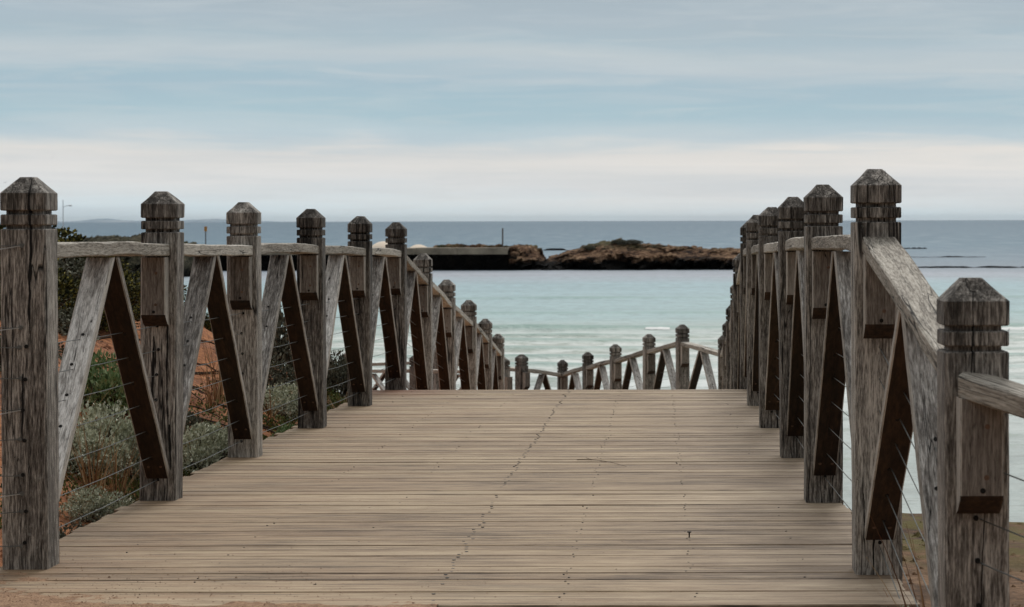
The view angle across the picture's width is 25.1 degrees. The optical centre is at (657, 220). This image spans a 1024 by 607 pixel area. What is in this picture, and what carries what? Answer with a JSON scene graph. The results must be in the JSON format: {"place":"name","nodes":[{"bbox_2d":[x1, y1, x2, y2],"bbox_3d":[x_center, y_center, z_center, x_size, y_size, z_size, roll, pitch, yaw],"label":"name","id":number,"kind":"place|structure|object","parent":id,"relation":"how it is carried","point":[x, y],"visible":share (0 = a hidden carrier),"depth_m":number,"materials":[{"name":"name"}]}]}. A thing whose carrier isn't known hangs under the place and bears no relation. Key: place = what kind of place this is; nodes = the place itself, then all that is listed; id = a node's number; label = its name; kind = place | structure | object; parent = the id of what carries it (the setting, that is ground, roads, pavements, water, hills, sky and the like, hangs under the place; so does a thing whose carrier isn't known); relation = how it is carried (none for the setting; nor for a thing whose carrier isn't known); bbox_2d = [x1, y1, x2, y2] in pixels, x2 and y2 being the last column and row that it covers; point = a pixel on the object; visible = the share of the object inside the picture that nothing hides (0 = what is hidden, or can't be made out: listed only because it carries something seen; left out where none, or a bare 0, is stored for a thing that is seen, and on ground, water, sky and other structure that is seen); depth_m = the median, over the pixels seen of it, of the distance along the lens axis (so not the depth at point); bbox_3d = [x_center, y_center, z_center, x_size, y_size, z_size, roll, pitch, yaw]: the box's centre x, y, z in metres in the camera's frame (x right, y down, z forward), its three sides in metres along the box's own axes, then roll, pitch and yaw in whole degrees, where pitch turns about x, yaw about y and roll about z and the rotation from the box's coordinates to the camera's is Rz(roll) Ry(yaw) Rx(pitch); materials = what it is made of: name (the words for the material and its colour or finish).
{"place":"outdoors","nodes":[
{"label":"outdoors","id":0,"kind":"place"},
{"bbox_2d":[57,219,276,221],"bbox_3d":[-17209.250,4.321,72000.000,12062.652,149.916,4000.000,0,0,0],"label":"hills","id":1,"kind":"structure","parent":0,"point":[116,220],"depth_m":70442.95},
{"bbox_2d":[372,241,387,247],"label":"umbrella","id":2,"kind":"object","parent":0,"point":[381,244],"visible":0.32,"depth_m":342.66,"materials":[{"name":"white fabric"}]},
{"bbox_2d":[410,244,425,247],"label":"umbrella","id":3,"kind":"object","parent":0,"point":[416,246],"visible":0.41,"depth_m":343.37,"materials":[{"name":"white fabric"}]},
{"bbox_2d":[0,220,1023,521],"bbox_3d":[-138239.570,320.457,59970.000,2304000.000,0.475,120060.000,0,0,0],"label":"sea","id":4,"kind":"structure","parent":0,"point":[546,320],"depth_m":247.55,"materials":[{"name":"liquid"}]},
{"bbox_2d":[220,243,520,270],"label":"breakwater","id":5,"kind":"object","parent":4,"relation":"in","point":[461,256],"visible":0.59,"depth_m":326.73,"materials":[{"name":"stone"}]},
{"bbox_2d":[495,244,546,269],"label":"reef rock","id":6,"kind":"object","parent":4,"relation":"in","point":[531,257],"visible":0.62,"depth_m":329.00,"materials":[{"name":"brown stone"}]},
{"bbox_2d":[544,248,565,250],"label":"reef rock","id":7,"kind":"object","parent":4,"relation":"in","point":[554,249],"visible":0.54,"depth_m":546.41,"materials":[{"name":"grey stone"}]},
{"bbox_2d":[542,238,739,269],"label":"reef rock","id":8,"kind":"object","parent":4,"relation":"in","point":[605,255],"visible":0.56,"depth_m":327.65,"materials":[{"name":"brown stone"}]},
{"bbox_2d":[583,245,595,249],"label":"green shrub","id":9,"kind":"object","parent":8,"relation":"on","point":[589,247],"visible":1,"depth_m":330.98,"materials":[{"name":"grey plant"}]},
{"bbox_2d":[611,238,625,244],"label":"green shrub","id":10,"kind":"object","parent":8,"relation":"on","point":[619,241],"visible":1,"depth_m":331.15,"materials":[{"name":"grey plant"}]},
{"bbox_2d":[623,239,642,243],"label":"green shrub","id":11,"kind":"object","parent":8,"relation":"on","point":[632,241],"visible":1,"depth_m":331.41,"materials":[{"name":"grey plant"}]},
{"bbox_2d":[645,327,669,329],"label":"foam","id":12,"kind":"object","parent":4,"relation":"on","point":[661,328],"visible":1,"depth_m":145.73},
{"bbox_2d":[918,266,1023,267],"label":"reef rock","id":13,"kind":"object","parent":4,"relation":"in","point":[968,267],"visible":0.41,"depth_m":336.56,"materials":[{"name":"stone"}]},
{"bbox_2d":[1001,327,1023,329],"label":"foam","id":14,"kind":"object","parent":4,"relation":"on","point":[1013,328],"visible":0.88,"depth_m":146.10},
{"bbox_2d":[0,295,1023,606],"bbox_3d":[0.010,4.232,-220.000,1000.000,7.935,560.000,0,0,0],"label":"ground","id":15,"kind":"structure","parent":0,"point":[1016,567],"depth_m":10.04,"materials":[{"name":"red soil"}]},
{"bbox_2d":[0,279,0,318],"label":"grey scrub","id":16,"kind":"object","parent":15,"relation":"on","point":[0,301],"visible":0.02,"depth_m":14.32,"materials":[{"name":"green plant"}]},
{"bbox_2d":[0,225,58,278],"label":"coastal shrub","id":17,"kind":"object","parent":15,"relation":"on","point":[2,226],"visible":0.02,"depth_m":17.45,"materials":[{"name":"green plant"}]},
{"bbox_2d":[0,329,63,371],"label":"grey scrub","id":18,"kind":"object","parent":15,"relation":"on","point":[59,352],"visible":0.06,"depth_m":12.56,"materials":[{"name":"green plant"}]},
{"bbox_2d":[0,282,69,310],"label":"coastal shrub","id":19,"kind":"object","parent":15,"relation":"on","point":[61,297],"visible":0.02,"depth_m":15.24,"materials":[{"name":"green plant"}]},
{"bbox_2d":[5,225,86,241],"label":"coastal shrub","id":20,"kind":"object","parent":15,"relation":"on","point":[64,232],"visible":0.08,"depth_m":19.48,"materials":[{"name":"green plant"}]},
{"bbox_2d":[58,268,80,306],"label":"coastal shrub","id":21,"kind":"object","parent":15,"relation":"on","point":[67,286],"visible":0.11,"depth_m":15.91,"materials":[{"name":"green plant"}]},
{"bbox_2d":[57,257,87,284],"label":"grey scrub","id":22,"kind":"object","parent":15,"relation":"on","point":[75,271],"visible":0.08,"depth_m":17.11,"materials":[{"name":"green plant"}]},
{"bbox_2d":[59,521,85,538],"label":"grey scrub","id":23,"kind":"object","parent":15,"relation":"on","point":[62,534],"visible":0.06,"depth_m":8.28,"materials":[{"name":"green plant"}]},
{"bbox_2d":[57,237,89,269],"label":"grey scrub","id":24,"kind":"object","parent":15,"relation":"on","point":[70,258],"visible":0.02,"depth_m":18.95,"materials":[{"name":"green plant"}]},
{"bbox_2d":[58,307,100,341],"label":"grey scrub","id":25,"kind":"object","parent":15,"relation":"on","point":[64,322],"visible":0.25,"depth_m":14.52,"materials":[{"name":"green plant"}]},
{"bbox_2d":[58,297,108,331],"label":"coastal shrub","id":26,"kind":"object","parent":15,"relation":"on","point":[71,303],"visible":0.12,"depth_m":15.51,"materials":[{"name":"green plant"}]},
{"bbox_2d":[58,238,121,266],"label":"coastal shrub","id":27,"kind":"object","parent":15,"relation":"on","point":[67,240],"visible":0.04,"depth_m":19.16,"materials":[{"name":"green plant"}]},
{"bbox_2d":[59,484,134,524],"bbox_3d":[-2.196,1.131,9.001,0.319,0.194,0.304,0,0,19],"label":"saltbush","id":28,"kind":"object","parent":15,"relation":"on","point":[95,503],"visible":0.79,"depth_m":8.95,"materials":[{"name":"green plant"}]},
{"bbox_2d":[65,421,133,478],"bbox_3d":[-2.492,1.010,9.899,0.417,0.294,0.378,0,0,31],"label":"saltbush","id":29,"kind":"object","parent":15,"relation":"on","point":[92,434],"visible":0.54,"depth_m":9.85,"materials":[{"name":"plant"}]},
{"bbox_2d":[77,381,121,427],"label":"grass tuft","id":30,"kind":"object","parent":15,"relation":"on","point":[88,402],"visible":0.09,"depth_m":10.63,"materials":[{"name":"green plant"}]},
{"bbox_2d":[67,414,138,500],"bbox_3d":[-2.237,0.959,9.237,0.329,0.447,0.400,0,0,-26],"label":"grass tuft","id":31,"kind":"object","parent":15,"relation":"on","point":[89,480],"visible":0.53,"depth_m":9.16,"materials":[{"name":"green plant"}]},
{"bbox_2d":[81,348,129,418],"bbox_3d":[-2.877,0.867,11.890,0.488,0.428,0.442,0,0,21],"label":"green shrub","id":32,"kind":"object","parent":15,"relation":"on","point":[102,383],"visible":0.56,"depth_m":11.83,"materials":[{"name":"green plant"}]},
{"bbox_2d":[71,277,140,309],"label":"coastal shrub","id":33,"kind":"object","parent":15,"relation":"on","point":[133,291],"visible":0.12,"depth_m":16.93,"materials":[{"name":"green plant"}]},
{"bbox_2d":[73,421,139,504],"bbox_3d":[-2.142,1.005,9.328,0.440,0.403,0.421,0,0,0],"label":"grass tuft","id":34,"kind":"object","parent":15,"relation":"on","point":[125,479],"visible":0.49,"depth_m":9.35,"materials":[{"name":"plant"}]},
{"bbox_2d":[74,399,139,475],"bbox_3d":[-2.458,0.986,10.267,0.537,0.376,0.563,0,0,4],"label":"saltbush","id":35,"kind":"object","parent":15,"relation":"on","point":[93,413],"visible":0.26,"depth_m":10.20,"materials":[{"name":"plant"}]},
{"bbox_2d":[0,319,217,532],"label":"leaf litter","id":36,"kind":"object","parent":15,"relation":"on","point":[69,470],"visible":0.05,"depth_m":9.85,"materials":[{"name":"brown plant"}]},
{"bbox_2d":[95,418,139,481],"bbox_3d":[-2.339,1.041,10.172,0.424,0.338,0.302,0,0,35],"label":"saltbush","id":37,"kind":"object","parent":15,"relation":"on","point":[129,427],"visible":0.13,"depth_m":10.11,"materials":[{"name":"green plant"}]},
{"bbox_2d":[98,305,140,331],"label":"coastal shrub","id":38,"kind":"object","parent":15,"relation":"on","point":[136,313],"visible":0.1,"depth_m":15.79,"materials":[{"name":"green plant"}]},
{"bbox_2d":[111,256,134,276],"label":"coastal shrub","id":39,"kind":"object","parent":15,"relation":"on","point":[123,266],"depth_m":20.30,"materials":[{"name":"green plant"}]},
{"bbox_2d":[123,269,139,300],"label":"coastal shrub","id":40,"kind":"object","parent":15,"relation":"on","point":[130,274],"visible":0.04,"depth_m":17.60,"materials":[{"name":"green plant"}]},
{"bbox_2d":[126,278,140,310],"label":"grey scrub","id":41,"kind":"object","parent":15,"relation":"on","point":[139,308],"visible":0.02,"depth_m":17.30,"materials":[{"name":"green plant"}]},
{"bbox_2d":[83,233,196,276],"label":"headland","id":42,"kind":"structure","parent":15,"relation":"on","point":[133,262],"depth_m":293.38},
{"bbox_2d":[97,458,183,504],"bbox_3d":[-2.064,1.111,9.103,0.532,0.357,0.252,0,0,6],"label":"grass tuft","id":43,"kind":"object","parent":15,"relation":"on","point":[136,494],"visible":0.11,"depth_m":9.12,"materials":[{"name":"brown plant"}]},
{"bbox_2d":[128,270,187,300],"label":"coastal shrub","id":44,"kind":"object","parent":15,"relation":"on","point":[185,289],"visible":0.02,"depth_m":20.05,"materials":[{"name":"green plant"}]},
{"bbox_2d":[0,360,347,538],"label":"ground cover","id":45,"kind":"object","parent":15,"relation":"on","point":[331,397],"visible":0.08,"depth_m":12.81,"materials":[{"name":"green plant"}]},
{"bbox_2d":[183,427,198,475],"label":"grass tuft","id":46,"kind":"object","parent":15,"relation":"on","point":[190,446],"visible":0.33,"depth_m":10.87,"materials":[{"name":"green plant"}]},
{"bbox_2d":[184,410,213,436],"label":"grey scrub","id":47,"kind":"object","parent":15,"relation":"on","point":[194,420],"visible":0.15,"depth_m":11.93,"materials":[{"name":"green plant"}]},
{"bbox_2d":[183,421,227,475],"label":"saltbush","id":48,"kind":"object","parent":15,"relation":"on","point":[211,444],"visible":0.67,"depth_m":10.80,"materials":[{"name":"plant"}]},
{"bbox_2d":[204,312,211,331],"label":"coastal shrub","id":49,"kind":"object","parent":15,"relation":"on","point":[207,325],"visible":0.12,"depth_m":18.30,"materials":[{"name":"green plant"}]},
{"bbox_2d":[197,347,220,412],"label":"grass tuft","id":50,"kind":"object","parent":15,"relation":"on","point":[209,398],"visible":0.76,"depth_m":13.20,"materials":[{"name":"brown plant"}]},
{"bbox_2d":[194,333,225,404],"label":"grass tuft","id":51,"kind":"object","parent":15,"relation":"on","point":[220,390],"visible":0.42,"depth_m":13.60,"materials":[{"name":"brown plant"}]},
{"bbox_2d":[0,572,437,606],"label":"sand","id":52,"kind":"structure","parent":15,"relation":"on","point":[28,600],"depth_m":6.22,"materials":[{"name":"beige sand"}]},
{"bbox_2d":[99,318,340,432],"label":"exposed roots","id":53,"kind":"object","parent":15,"relation":"on","point":[218,404],"visible":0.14,"depth_m":13.57,"materials":[{"name":"brown wood"}]},
{"bbox_2d":[262,389,294,423],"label":"grass tuft","id":54,"kind":"object","parent":15,"relation":"on","point":[271,413],"visible":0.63,"depth_m":13.59,"materials":[{"name":"green plant"}]},
{"bbox_2d":[262,381,297,421],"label":"saltbush","id":55,"kind":"object","parent":15,"relation":"on","point":[289,408],"visible":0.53,"depth_m":14.05,"materials":[{"name":"plant"}]},
{"bbox_2d":[266,357,296,394],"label":"grey scrub","id":56,"kind":"object","parent":15,"relation":"on","point":[286,372],"visible":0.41,"depth_m":15.15,"materials":[{"name":"green plant"}]},
{"bbox_2d":[270,423,294,436],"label":"green shrub","id":57,"kind":"object","parent":15,"relation":"on","point":[283,429],"visible":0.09,"depth_m":13.08,"materials":[{"name":"green plant"}]},
{"bbox_2d":[271,300,294,371],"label":"grey scrub","id":58,"kind":"object","parent":15,"relation":"on","point":[280,352],"visible":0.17,"depth_m":17.03,"materials":[{"name":"green plant"}]},
{"bbox_2d":[327,350,347,397],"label":"grey scrub","id":59,"kind":"object","parent":15,"relation":"on","point":[338,375],"visible":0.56,"depth_m":16.48,"materials":[{"name":"green plant"}]},
{"bbox_2d":[0,389,919,606],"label":"boardwalk","id":60,"kind":"structure","parent":15,"relation":"on","point":[474,477],"depth_m":8.23,"materials":[{"name":"brown wood"}]},
{"bbox_2d":[0,177,504,569],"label":"timber railing","id":61,"kind":"object","parent":60,"relation":"on","point":[395,285],"visible":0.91,"depth_m":8.94,"materials":[{"name":"grey wood"}]},
{"bbox_2d":[0,423,812,606],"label":"soil crumbs","id":62,"kind":"object","parent":60,"relation":"on","point":[198,577],"visible":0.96,"depth_m":6.54,"materials":[{"name":"brown soil"}]},
{"bbox_2d":[718,169,1023,606],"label":"timber railing","id":63,"kind":"object","parent":60,"relation":"on","point":[818,318],"visible":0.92,"depth_m":6.83,"materials":[{"name":"grey wood"}]},
{"bbox_2d":[0,325,1022,606],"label":"soil clods","id":64,"kind":"object","parent":15,"relation":"on","point":[902,539],"visible":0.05,"depth_m":9.89,"materials":[{"name":"brown soil"}]},
{"bbox_2d":[865,513,924,606],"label":"grass tuft","id":65,"kind":"object","parent":15,"relation":"on","point":[923,604],"visible":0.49,"depth_m":6.27,"materials":[{"name":"plant"}]},
{"bbox_2d":[0,0,1023,221],"label":"sky","id":66,"kind":"structure","parent":0,"point":[343,110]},
{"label":"lower walkway","id":67,"kind":"object","parent":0,"visible":0},
{"bbox_2d":[329,356,512,389],"bbox_3d":[-3.335,2.650,31.562,3.663,1.669,0.196,0,0,40],"label":"timber railing","id":68,"kind":"object","parent":67,"relation":"on","point":[508,382],"visible":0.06,"depth_m":31.52,"materials":[{"name":"grey wood"}]},
{"bbox_2d":[344,348,562,398],"bbox_3d":[-2.811,2.732,34.792,4.209,1.678,1.683,0,0,45],"label":"timber railing","id":69,"kind":"object","parent":67,"relation":"on","point":[521,370],"visible":0.17,"depth_m":33.52,"materials":[{"name":"grey wood"}]},
{"bbox_2d":[557,324,717,389],"bbox_3d":[-0.382,2.448,30.330,0.180,2.408,9.088,0,0,-14],"label":"timber railing","id":70,"kind":"object","parent":67,"relation":"on","point":[678,379],"visible":0.56,"depth_m":29.20,"materials":[{"name":"grey wood"}]}
]}

